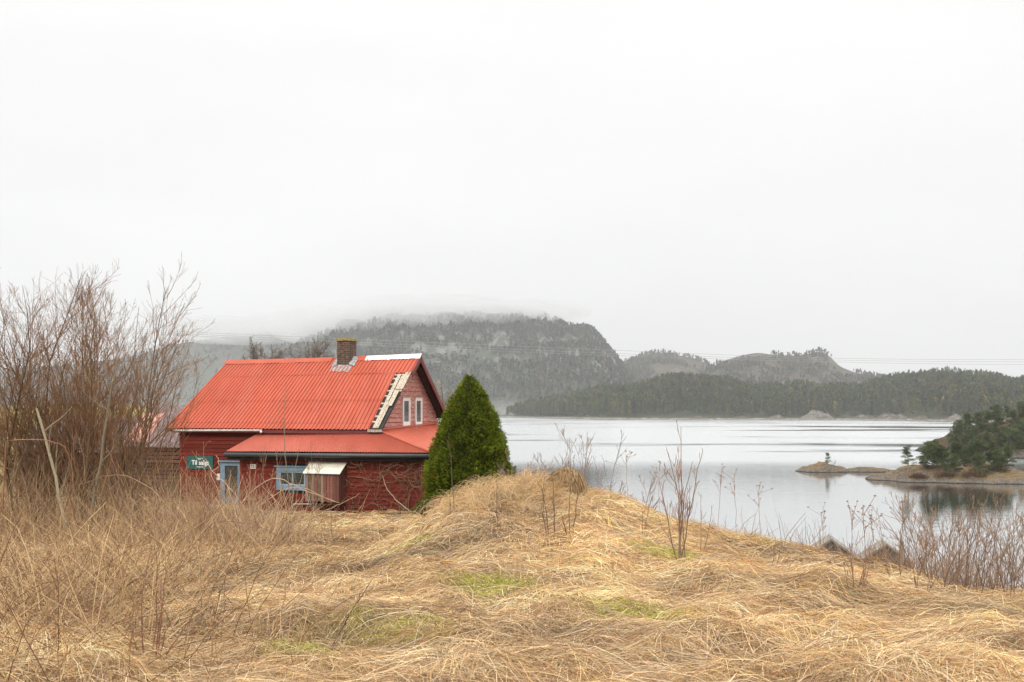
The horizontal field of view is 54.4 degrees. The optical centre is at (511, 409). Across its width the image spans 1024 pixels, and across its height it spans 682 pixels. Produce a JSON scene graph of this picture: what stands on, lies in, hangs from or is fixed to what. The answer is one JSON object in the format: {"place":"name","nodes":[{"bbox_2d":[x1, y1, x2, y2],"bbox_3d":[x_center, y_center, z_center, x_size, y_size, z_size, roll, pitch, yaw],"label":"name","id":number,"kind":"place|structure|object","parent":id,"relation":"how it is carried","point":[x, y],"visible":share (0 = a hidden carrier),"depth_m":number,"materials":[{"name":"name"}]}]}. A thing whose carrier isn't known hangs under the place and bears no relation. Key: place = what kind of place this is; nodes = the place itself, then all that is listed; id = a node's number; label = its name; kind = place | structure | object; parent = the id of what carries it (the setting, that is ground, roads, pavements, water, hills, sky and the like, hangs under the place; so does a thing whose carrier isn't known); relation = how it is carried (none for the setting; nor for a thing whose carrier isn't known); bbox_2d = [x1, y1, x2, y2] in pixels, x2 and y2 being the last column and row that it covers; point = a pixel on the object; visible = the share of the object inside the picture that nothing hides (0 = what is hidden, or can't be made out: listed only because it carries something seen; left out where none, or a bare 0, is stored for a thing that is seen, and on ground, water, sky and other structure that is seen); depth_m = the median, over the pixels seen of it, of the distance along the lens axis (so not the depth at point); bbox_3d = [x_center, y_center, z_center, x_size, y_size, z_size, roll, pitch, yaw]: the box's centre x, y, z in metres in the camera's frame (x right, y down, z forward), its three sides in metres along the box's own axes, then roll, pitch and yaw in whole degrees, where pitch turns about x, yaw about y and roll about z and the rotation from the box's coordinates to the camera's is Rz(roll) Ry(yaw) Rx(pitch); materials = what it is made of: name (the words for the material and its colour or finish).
{"place":"outdoors","nodes":[
{"label":"outdoors","id":0,"kind":"place"},
{"bbox_2d":[0,334,303,405],"bbox_3d":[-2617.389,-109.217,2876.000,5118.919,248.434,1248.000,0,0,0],"label":"mountain","id":1,"kind":"structure","parent":0,"point":[209,371],"depth_m":2737.23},
{"bbox_2d":[0,330,301,405],"bbox_3d":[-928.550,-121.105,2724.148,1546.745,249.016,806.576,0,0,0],"label":"forest","id":2,"kind":"object","parent":1,"relation":"on","point":[189,398],"visible":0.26,"depth_m":2795.63,"materials":[{"name":"plant"}]},
{"bbox_2d":[0,406,881,675],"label":"ground","id":3,"kind":"structure","parent":0,"point":[180,546],"depth_m":51.31,"materials":[{"name":"soil"}]},
{"bbox_2d":[0,439,72,552],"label":"bramble cane","id":4,"kind":"object","parent":3,"relation":"on","point":[4,475],"visible":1,"depth_m":14.01,"materials":[{"name":"brown plant"}]},
{"bbox_2d":[0,326,85,509],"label":"willow bush","id":5,"kind":"object","parent":3,"relation":"on","point":[32,410],"visible":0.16,"depth_m":29.81,"materials":[{"name":"brown plant"}]},
{"bbox_2d":[32,377,72,537],"bbox_3d":[-8.641,0.972,18.800,0.709,3.232,0.695,0,0,-17],"label":"dead sapling","id":6,"kind":"object","parent":3,"relation":"on","point":[51,463],"visible":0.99,"depth_m":18.75,"materials":[{"name":"beige plant"}]},
{"bbox_2d":[0,265,135,529],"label":"willow bush","id":7,"kind":"object","parent":3,"relation":"on","point":[29,359],"visible":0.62,"depth_m":21.73,"materials":[{"name":"brown plant"}]},
{"bbox_2d":[12,416,137,497],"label":"old barn","id":8,"kind":"structure","parent":3,"relation":"on","point":[80,462],"depth_m":45.47,"materials":[{"name":"wood"}]},
{"bbox_2d":[0,313,166,521],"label":"willow bush","id":9,"kind":"object","parent":3,"relation":"on","point":[72,416],"visible":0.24,"depth_m":24.69,"materials":[{"name":"brown plant"}]},
{"bbox_2d":[77,347,122,531],"bbox_3d":[-7.791,0.651,18.810,0.581,3.805,0.689,0,0,25],"label":"dead sapling","id":10,"kind":"object","parent":3,"relation":"on","point":[102,448],"visible":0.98,"depth_m":18.87,"materials":[{"name":"wood"}]},
{"bbox_2d":[0,251,215,532],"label":"willow bush","id":11,"kind":"object","parent":3,"relation":"on","point":[89,420],"visible":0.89,"depth_m":21.73,"materials":[{"name":"brown plant"}]},
{"bbox_2d":[76,475,196,551],"bbox_3d":[-5.379,1.693,14.524,2.261,1.458,0.072,0,0,16],"label":"bramble cane","id":12,"kind":"object","parent":3,"relation":"on","point":[154,492],"visible":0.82,"depth_m":14.49,"materials":[{"name":"brown plant"}]},
{"bbox_2d":[106,448,172,553],"bbox_3d":[-5.101,1.379,13.833,1.556,1.664,0.149,0,0,23],"label":"bramble cane","id":13,"kind":"object","parent":3,"relation":"on","point":[124,504],"visible":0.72,"depth_m":13.90,"materials":[{"name":"brown plant"}]},
{"bbox_2d":[0,447,305,549],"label":"bramble thicket","id":14,"kind":"object","parent":3,"relation":"on","point":[22,503],"visible":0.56,"depth_m":19.14,"materials":[{"name":"brown plant"}]},
{"bbox_2d":[121,405,185,497],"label":"log shed","id":15,"kind":"structure","parent":3,"relation":"on","point":[175,460],"depth_m":43.92,"materials":[{"name":"wood"}]},
{"bbox_2d":[141,546,194,657],"bbox_3d":[-1.976,1.169,5.625,0.285,0.786,0.215,0,0,21],"label":"red shoot","id":16,"kind":"object","parent":3,"relation":"on","point":[157,643],"visible":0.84,"depth_m":5.62,"materials":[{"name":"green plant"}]},
{"bbox_2d":[183,440,231,527],"bbox_3d":[-5.710,1.396,18.476,0.824,1.645,0.687,0,0,0],"label":"bare sapling","id":17,"kind":"object","parent":3,"relation":"on","point":[216,478],"visible":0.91,"depth_m":18.45,"materials":[{"name":"brown plant"}]},
{"bbox_2d":[0,489,444,681],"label":"bramble thicket","id":18,"kind":"object","parent":3,"relation":"on","point":[55,577],"visible":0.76,"depth_m":7.82,"materials":[{"name":"brown plant"}]},
{"bbox_2d":[208,537,237,643],"bbox_3d":[-1.917,1.284,6.539,0.220,0.908,0.132,0,0,32],"label":"red shoot","id":19,"kind":"object","parent":3,"relation":"on","point":[218,602],"visible":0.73,"depth_m":6.52,"materials":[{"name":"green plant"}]},
{"bbox_2d":[73,465,390,548],"bbox_3d":[-5.450,1.852,18.812,4.852,2.007,7.225,0,0,-30],"label":"bramble thicket","id":20,"kind":"object","parent":3,"relation":"on","point":[261,517],"visible":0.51,"depth_m":18.21,"materials":[{"name":"brown plant"}]},
{"bbox_2d":[238,441,281,519],"bbox_3d":[-5.614,1.597,22.017,1.092,1.780,0.271,0,0,15],"label":"bare sapling","id":21,"kind":"object","parent":3,"relation":"on","point":[260,482],"visible":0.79,"depth_m":22.00,"materials":[{"name":"brown plant"}]},
{"bbox_2d":[241,335,287,359],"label":"bare tree","id":22,"kind":"object","parent":3,"relation":"on","point":[254,355],"visible":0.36,"depth_m":77.96,"materials":[{"name":"brown plant"}]},
{"bbox_2d":[274,387,300,513],"bbox_3d":[-5.553,0.967,24.434,0.497,3.218,0.894,0,0,-34],"label":"bare sapling","id":23,"kind":"object","parent":3,"relation":"on","point":[286,464],"visible":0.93,"depth_m":24.49,"materials":[{"name":"brown plant"}]},
{"bbox_2d":[167,338,444,512],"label":"red house","id":24,"kind":"structure","parent":3,"relation":"on","point":[345,408],"depth_m":41.12,"materials":[{"name":"paint"}]},
{"bbox_2d":[187,456,212,468],"bbox_3d":[-13.128,2.245,41.876,1.276,0.541,0.038,0,0,18],"label":"sale sign","id":25,"kind":"object","parent":24,"relation":"attached to","point":[196,462],"visible":0.81,"depth_m":41.87,"materials":[{"name":"green paint"}]},
{"bbox_2d":[225,466,237,504],"bbox_3d":[-11.655,3.300,41.419,0.616,2.300,0.048,0,0,18],"label":"door","id":26,"kind":"structure","parent":24,"relation":"in","point":[227,468],"depth_m":41.40,"materials":[{"name":"grey glass"}]},
{"bbox_2d":[274,465,306,490],"bbox_3d":[-8.707,2.729,39.408,1.568,0.971,0.110,0,0,18],"label":"window","id":27,"kind":"structure","parent":24,"relation":"in","point":[298,474],"depth_m":39.43,"materials":[{"name":"blue paint"}]},
{"bbox_2d":[300,460,422,512],"bbox_3d":[-5.863,3.364,38.360,5.190,2.843,0.163,0,0,18],"label":"climbing vine","id":28,"kind":"object","parent":24,"relation":"attached to","point":[407,489],"visible":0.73,"depth_m":37.95,"materials":[{"name":"brown plant"}]},
{"bbox_2d":[401,397,411,425],"bbox_3d":[-4.455,0.104,42.046,0.110,1.240,0.845,0,0,18],"label":"window","id":29,"kind":"structure","parent":24,"relation":"in","point":[405,400],"depth_m":42.00,"materials":[{"name":"white paint"}]},
{"bbox_2d":[414,397,423,423],"bbox_3d":[-4.055,0.108,43.277,0.110,1.276,0.832,0,0,18],"label":"window","id":30,"kind":"structure","parent":24,"relation":"in","point":[418,400],"depth_m":43.31,"materials":[{"name":"white paint"}]},
{"bbox_2d":[285,335,331,357],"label":"bare tree","id":31,"kind":"object","parent":3,"relation":"on","point":[316,352],"visible":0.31,"depth_m":79.10,"materials":[{"name":"brown plant"}]},
{"bbox_2d":[305,441,322,512],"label":"bare sapling","id":32,"kind":"object","parent":3,"relation":"on","point":[317,470],"visible":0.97,"depth_m":26.02,"materials":[{"name":"brown plant"}]},
{"bbox_2d":[329,580,371,650],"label":"dead stalk","id":33,"kind":"object","parent":3,"relation":"on","point":[338,635],"visible":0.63,"depth_m":6.28,"materials":[{"name":"brown plant"}]},
{"bbox_2d":[410,497,434,515],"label":"juniper bush","id":34,"kind":"object","parent":3,"relation":"on","point":[419,507],"visible":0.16,"depth_m":33.82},
{"bbox_2d":[425,498,451,514],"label":"grass tussock","id":35,"kind":"object","parent":3,"relation":"on","point":[431,503],"depth_m":17.86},
{"bbox_2d":[434,379,460,422],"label":"bare tree","id":36,"kind":"object","parent":3,"relation":"on","point":[443,402],"visible":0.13,"depth_m":52.45,"materials":[{"name":"brown plant"}]},
{"bbox_2d":[413,374,517,510],"bbox_3d":[-1.528,1.383,35.309,4.158,5.398,4.078,0,0,0],"label":"conical spruce","id":37,"kind":"object","parent":3,"relation":"on","point":[469,429],"visible":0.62,"depth_m":34.52,"materials":[{"name":"plant"}]},
{"bbox_2d":[237,530,780,656],"bbox_3d":[0.476,1.764,11.105,4.872,0.794,11.441,0,0,20],"label":"moss","id":38,"kind":"object","parent":3,"relation":"on","point":[500,583],"visible":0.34,"depth_m":7.80,"materials":[{"name":"green plant"}]},
{"bbox_2d":[0,462,1023,681],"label":"dry grass","id":39,"kind":"structure","parent":3,"relation":"on","point":[785,613],"depth_m":7.53,"materials":[{"name":"plant"}]},
{"bbox_2d":[498,447,581,480],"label":"bare shrub","id":40,"kind":"object","parent":3,"relation":"on","point":[528,470],"visible":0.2,"depth_m":21.33,"materials":[{"name":"brown plant"}]},
{"bbox_2d":[537,470,555,533],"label":"bare sapling","id":41,"kind":"object","parent":3,"relation":"on","point":[553,502],"visible":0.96,"depth_m":11.78,"materials":[{"name":"brown plant"}]},
{"bbox_2d":[547,467,589,496],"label":"grass tussock","id":42,"kind":"object","parent":3,"relation":"on","point":[561,474],"depth_m":14.63,"materials":[{"name":"plant"}]},
{"bbox_2d":[561,460,581,535],"bbox_3d":[0.652,1.070,11.418,0.349,1.079,0.135,0,0,-43],"label":"bare sapling","id":43,"kind":"object","parent":3,"relation":"on","point":[570,484],"visible":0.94,"depth_m":11.45,"materials":[{"name":"brown plant"}]},
{"bbox_2d":[532,423,626,489],"bbox_3d":[1.534,2.366,23.178,2.208,4.106,1.804,0,0,0],"label":"bare shrub","id":44,"kind":"object","parent":3,"relation":"on","point":[586,462],"visible":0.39,"depth_m":22.93,"materials":[{"name":"brown plant"}]},
{"bbox_2d":[604,468,659,508],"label":"bare shrub","id":45,"kind":"object","parent":3,"relation":"on","point":[645,491],"visible":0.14,"depth_m":20.58,"materials":[{"name":"brown plant"}]},
{"bbox_2d":[659,420,702,561],"bbox_3d":[1.796,0.946,10.825,0.470,1.693,0.571,0,0,-27],"label":"bare sapling","id":46,"kind":"object","parent":3,"relation":"on","point":[679,520],"visible":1,"depth_m":10.74,"materials":[{"name":"brown plant"}]},
{"bbox_2d":[605,486,1023,594],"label":"brushwood","id":47,"kind":"object","parent":3,"relation":"on","point":[991,583],"visible":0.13,"depth_m":14.18,"materials":[{"name":"brown plant"}]},
{"bbox_2d":[809,534,856,557],"bbox_3d":[17.556,9.126,54.922,2.890,4.247,2.066,0,0,14],"label":"boathouse","id":48,"kind":"object","parent":3,"relation":"on","point":[831,542],"visible":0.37,"depth_m":54.01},
{"bbox_2d":[843,531,871,604],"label":"bare shrub","id":49,"kind":"object","parent":3,"relation":"on","point":[863,572],"visible":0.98,"depth_m":9.02,"materials":[{"name":"brown plant"}]},
{"bbox_2d":[847,495,881,578],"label":"umbel stalk","id":50,"kind":"object","parent":3,"relation":"on","point":[862,508],"visible":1,"depth_m":9.94,"materials":[{"name":"brown plant"}]},
{"bbox_2d":[858,539,913,567],"bbox_3d":[20.542,9.404,54.922,2.890,4.247,2.066,0,0,14],"label":"boathouse","id":51,"kind":"object","parent":3,"relation":"on","point":[895,552],"visible":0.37,"depth_m":54.03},
{"bbox_2d":[867,503,987,591],"bbox_3d":[4.681,1.619,11.136,1.184,1.243,1.256,0,0,32],"label":"bare shrub","id":52,"kind":"object","parent":3,"relation":"on","point":[928,556],"visible":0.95,"depth_m":11.12,"materials":[{"name":"brown plant"}]},
{"bbox_2d":[882,491,987,589],"bbox_3d":[5.249,1.684,12.149,1.187,1.432,1.374,0,0,35],"label":"bare shrub","id":53,"kind":"object","parent":3,"relation":"on","point":[942,532],"visible":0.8,"depth_m":12.15,"materials":[{"name":"brown plant"}]},
{"bbox_2d":[903,490,1022,595],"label":"bare shrub","id":54,"kind":"object","parent":3,"relation":"on","point":[993,551],"visible":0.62,"depth_m":12.58,"materials":[{"name":"brown plant"}]},
{"bbox_2d":[958,487,1023,595],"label":"bare shrub","id":55,"kind":"object","parent":3,"relation":"on","point":[1014,571],"visible":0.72,"depth_m":12.75,"materials":[{"name":"brown plant"}]},
{"bbox_2d":[969,497,1023,590],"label":"bare shrub","id":56,"kind":"object","parent":3,"relation":"on","point":[1019,536],"visible":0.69,"depth_m":13.76,"materials":[{"name":"brown plant"}]},
{"bbox_2d":[286,314,618,415],"bbox_3d":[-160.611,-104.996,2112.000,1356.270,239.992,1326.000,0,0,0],"label":"mountain","id":57,"kind":"structure","parent":0,"point":[499,337],"depth_m":1747.91,"materials":[{"name":"stone"}]},
{"bbox_2d":[274,310,643,400],"bbox_3d":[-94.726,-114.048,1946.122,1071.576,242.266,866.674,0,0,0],"label":"mountain forest","id":58,"kind":"object","parent":57,"relation":"on","point":[624,375],"visible":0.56,"depth_m":1814.56,"materials":[{"name":"plant"}]},
{"bbox_2d":[15,325,970,361],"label":"power line","id":59,"kind":"object","parent":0,"point":[588,352],"visible":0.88,"depth_m":150.78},
{"bbox_2d":[0,0,1023,376],"label":"sky","id":60,"kind":"structure","parent":0,"point":[729,179],"materials":[{"name":"white"}]},
{"bbox_2d":[4,323,1023,359],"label":"power line","id":61,"kind":"object","parent":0,"point":[623,350],"visible":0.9,"depth_m":149.98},
{"bbox_2d":[10,327,1023,364],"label":"power line","id":62,"kind":"object","parent":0,"point":[586,354],"visible":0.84,"depth_m":151.58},
{"bbox_2d":[624,353,707,378],"bbox_3d":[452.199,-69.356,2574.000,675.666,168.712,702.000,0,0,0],"label":"hill","id":63,"kind":"structure","parent":0,"point":[659,367],"depth_m":2532.30,"materials":[{"name":"plant"}]},
{"bbox_2d":[624,348,711,379],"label":"forest","id":64,"kind":"object","parent":63,"relation":"on","point":[658,354],"visible":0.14,"depth_m":2580.99,"materials":[{"name":"plant"}]},
{"bbox_2d":[437,416,1023,589],"bbox_3d":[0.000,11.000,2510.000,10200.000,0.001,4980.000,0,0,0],"label":"water","id":65,"kind":"structure","parent":0,"point":[768,455],"depth_m":172.83,"materials":[{"name":"grey liquid"}]},
{"bbox_2d":[796,461,848,472],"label":"islet","id":66,"kind":"object","parent":65,"relation":"in","point":[821,467],"visible":0.44,"depth_m":174.25,"materials":[{"name":"stone"}]},
{"bbox_2d":[848,467,891,471],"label":"islet","id":67,"kind":"object","parent":65,"relation":"in","point":[864,469],"visible":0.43,"depth_m":174.07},
{"bbox_2d":[865,462,1023,483],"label":"islet","id":68,"kind":"object","parent":65,"relation":"in","point":[1012,476],"visible":0.5,"depth_m":149.61,"materials":[{"name":"stone"}]},
{"bbox_2d":[900,444,915,477],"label":"pine tree","id":69,"kind":"object","parent":68,"relation":"on","point":[905,452],"visible":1,"depth_m":151.01,"materials":[{"name":"green plant"}]},
{"bbox_2d":[908,472,929,478],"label":"heather shrub","id":70,"kind":"object","parent":68,"relation":"on","point":[918,475],"visible":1,"depth_m":149.70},
{"bbox_2d":[916,440,935,469],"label":"pine tree","id":71,"kind":"object","parent":68,"relation":"on","point":[926,448],"visible":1,"depth_m":151.23,"materials":[{"name":"green plant"}]},
{"bbox_2d":[920,440,942,468],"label":"pine tree","id":72,"kind":"object","parent":68,"relation":"on","point":[933,456],"visible":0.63,"depth_m":153.33,"materials":[{"name":"green plant"}]},
{"bbox_2d":[933,445,951,467],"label":"pine tree","id":73,"kind":"object","parent":68,"relation":"on","point":[942,457],"visible":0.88,"depth_m":152.89,"materials":[{"name":"green plant"}]},
{"bbox_2d":[933,469,957,476],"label":"heather shrub","id":74,"kind":"object","parent":68,"relation":"on","point":[944,473],"visible":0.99,"depth_m":149.16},
{"bbox_2d":[942,453,963,472],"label":"pine tree","id":75,"kind":"object","parent":68,"relation":"on","point":[954,462],"visible":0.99,"depth_m":149.69,"materials":[{"name":"green plant"}]},
{"bbox_2d":[946,441,970,466],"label":"pine tree","id":76,"kind":"object","parent":68,"relation":"on","point":[957,445],"visible":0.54,"depth_m":154.45,"materials":[{"name":"green plant"}]},
{"bbox_2d":[959,468,984,476],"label":"heather shrub","id":77,"kind":"object","parent":68,"relation":"on","point":[975,473],"visible":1,"depth_m":147.69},
{"bbox_2d":[963,440,982,466],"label":"pine tree","id":78,"kind":"object","parent":68,"relation":"on","point":[971,447],"visible":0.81,"depth_m":152.34,"materials":[{"name":"green plant"}]},
{"bbox_2d":[965,438,989,462],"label":"pine tree","id":79,"kind":"object","parent":68,"relation":"on","point":[978,443],"visible":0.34,"depth_m":157.84,"materials":[{"name":"green plant"}]},
{"bbox_2d":[968,453,992,475],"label":"pine tree","id":80,"kind":"object","parent":68,"relation":"on","point":[975,458],"visible":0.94,"depth_m":148.88,"materials":[{"name":"green plant"}]},
{"bbox_2d":[978,441,1002,462],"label":"pine tree","id":81,"kind":"object","parent":68,"relation":"on","point":[991,445],"visible":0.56,"depth_m":156.62,"materials":[{"name":"green plant"}]},
{"bbox_2d":[983,464,1010,471],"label":"heather shrub","id":82,"kind":"object","parent":68,"relation":"on","point":[999,469],"visible":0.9,"depth_m":149.46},
{"bbox_2d":[987,448,1010,471],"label":"pine tree","id":83,"kind":"object","parent":68,"relation":"on","point":[998,454],"visible":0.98,"depth_m":149.84,"materials":[{"name":"green plant"}]},
{"bbox_2d":[1002,444,1016,467],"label":"pine tree","id":84,"kind":"object","parent":68,"relation":"on","point":[1008,451],"visible":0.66,"depth_m":156.17,"materials":[{"name":"green plant"}]},
{"bbox_2d":[500,398,1019,421],"bbox_3d":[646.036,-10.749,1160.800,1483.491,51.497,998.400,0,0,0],"label":"hill","id":85,"kind":"structure","parent":0,"point":[760,415],"depth_m":1030.38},
{"bbox_2d":[505,368,1023,415],"bbox_3d":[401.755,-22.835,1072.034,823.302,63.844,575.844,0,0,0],"label":"forest","id":86,"kind":"object","parent":85,"relation":"on","point":[943,391],"visible":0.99,"depth_m":1078.20,"materials":[{"name":"plant"}]},
{"bbox_2d":[704,352,870,384],"bbox_3d":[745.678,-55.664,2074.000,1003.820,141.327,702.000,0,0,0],"label":"hill","id":87,"kind":"structure","parent":0,"point":[796,375],"depth_m":2023.69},
{"bbox_2d":[698,346,891,384],"bbox_3d":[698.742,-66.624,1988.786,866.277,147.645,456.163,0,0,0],"label":"forest","id":88,"kind":"object","parent":87,"relation":"on","point":[809,370],"visible":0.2,"depth_m":2027.48,"materials":[{"name":"plant"}]},
{"bbox_2d":[798,410,836,419],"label":"rock knoll","id":89,"kind":"structure","parent":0,"point":[815,415],"depth_m":982.39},
{"bbox_2d":[849,414,873,419],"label":"rock knoll","id":90,"kind":"structure","parent":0,"point":[862,417],"depth_m":978.32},
{"bbox_2d":[872,413,906,420],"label":"rock knoll","id":91,"kind":"structure","parent":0,"point":[890,417],"depth_m":946.40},
{"bbox_2d":[914,417,1023,451],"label":"headland","id":92,"kind":"structure","parent":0,"point":[942,441],"depth_m":256.11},
{"bbox_2d":[945,425,966,451],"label":"pine tree","id":93,"kind":"object","parent":92,"relation":"on","point":[953,436],"visible":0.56,"depth_m":237.12,"materials":[{"name":"green plant"}]},
{"bbox_2d":[952,419,966,442],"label":"pine tree","id":94,"kind":"object","parent":92,"relation":"on","point":[960,423],"visible":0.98,"depth_m":235.91,"materials":[{"name":"green plant"}]},
{"bbox_2d":[961,411,978,433],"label":"pine tree","id":95,"kind":"object","parent":92,"relation":"on","point":[967,417],"visible":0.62,"depth_m":239.13,"materials":[{"name":"green plant"}]},
{"bbox_2d":[968,411,993,443],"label":"pine tree","id":96,"kind":"object","parent":92,"relation":"on","point":[979,421],"visible":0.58,"depth_m":238.90,"materials":[{"name":"green plant"}]},
{"bbox_2d":[982,410,992,432],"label":"pine tree","id":97,"kind":"object","parent":92,"relation":"on","point":[988,414],"visible":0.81,"depth_m":242.18,"materials":[{"name":"green plant"}]},
{"bbox_2d":[989,408,1008,432],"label":"pine tree","id":98,"kind":"object","parent":92,"relation":"on","point":[995,415],"visible":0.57,"depth_m":239.91,"materials":[{"name":"green plant"}]},
{"bbox_2d":[1004,409,1017,425],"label":"pine tree","id":99,"kind":"object","parent":92,"relation":"on","point":[1012,413],"visible":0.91,"depth_m":243.43,"materials":[{"name":"green plant"}]},
{"bbox_2d":[968,447,1023,458],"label":"headland","id":100,"kind":"structure","parent":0,"point":[1018,456],"depth_m":221.89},
{"bbox_2d":[953,430,971,452],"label":"pine tree","id":101,"kind":"object","parent":100,"relation":"on","point":[964,435],"visible":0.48,"depth_m":233.62,"materials":[{"name":"green plant"}]},
{"bbox_2d":[967,425,979,439],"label":"pine tree","id":102,"kind":"object","parent":100,"relation":"on","point":[972,429],"visible":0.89,"depth_m":231.91,"materials":[{"name":"green plant"}]},
{"bbox_2d":[990,421,1004,442],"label":"pine tree","id":103,"kind":"object","parent":100,"relation":"on","point":[996,431],"visible":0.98,"depth_m":230.37,"materials":[{"name":"green plant"}]},
{"bbox_2d":[993,427,1012,447],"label":"pine tree","id":104,"kind":"object","parent":100,"relation":"on","point":[1003,431],"visible":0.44,"depth_m":232.36,"materials":[{"name":"green plant"}]},
{"bbox_2d":[999,424,1023,453],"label":"pine tree","id":105,"kind":"object","parent":100,"relation":"on","point":[1017,430],"visible":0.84,"depth_m":225.35,"materials":[{"name":"green plant"}]},
{"bbox_3d":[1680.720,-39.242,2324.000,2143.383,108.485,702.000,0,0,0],"label":"far hill","id":106,"kind":"structure","parent":0,"visible":0},
{"bbox_2d":[876,366,983,375],"bbox_3d":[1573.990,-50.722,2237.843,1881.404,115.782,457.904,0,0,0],"label":"forest","id":107,"kind":"object","parent":106,"relation":"on","point":[948,368],"visible":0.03,"depth_m":2436.93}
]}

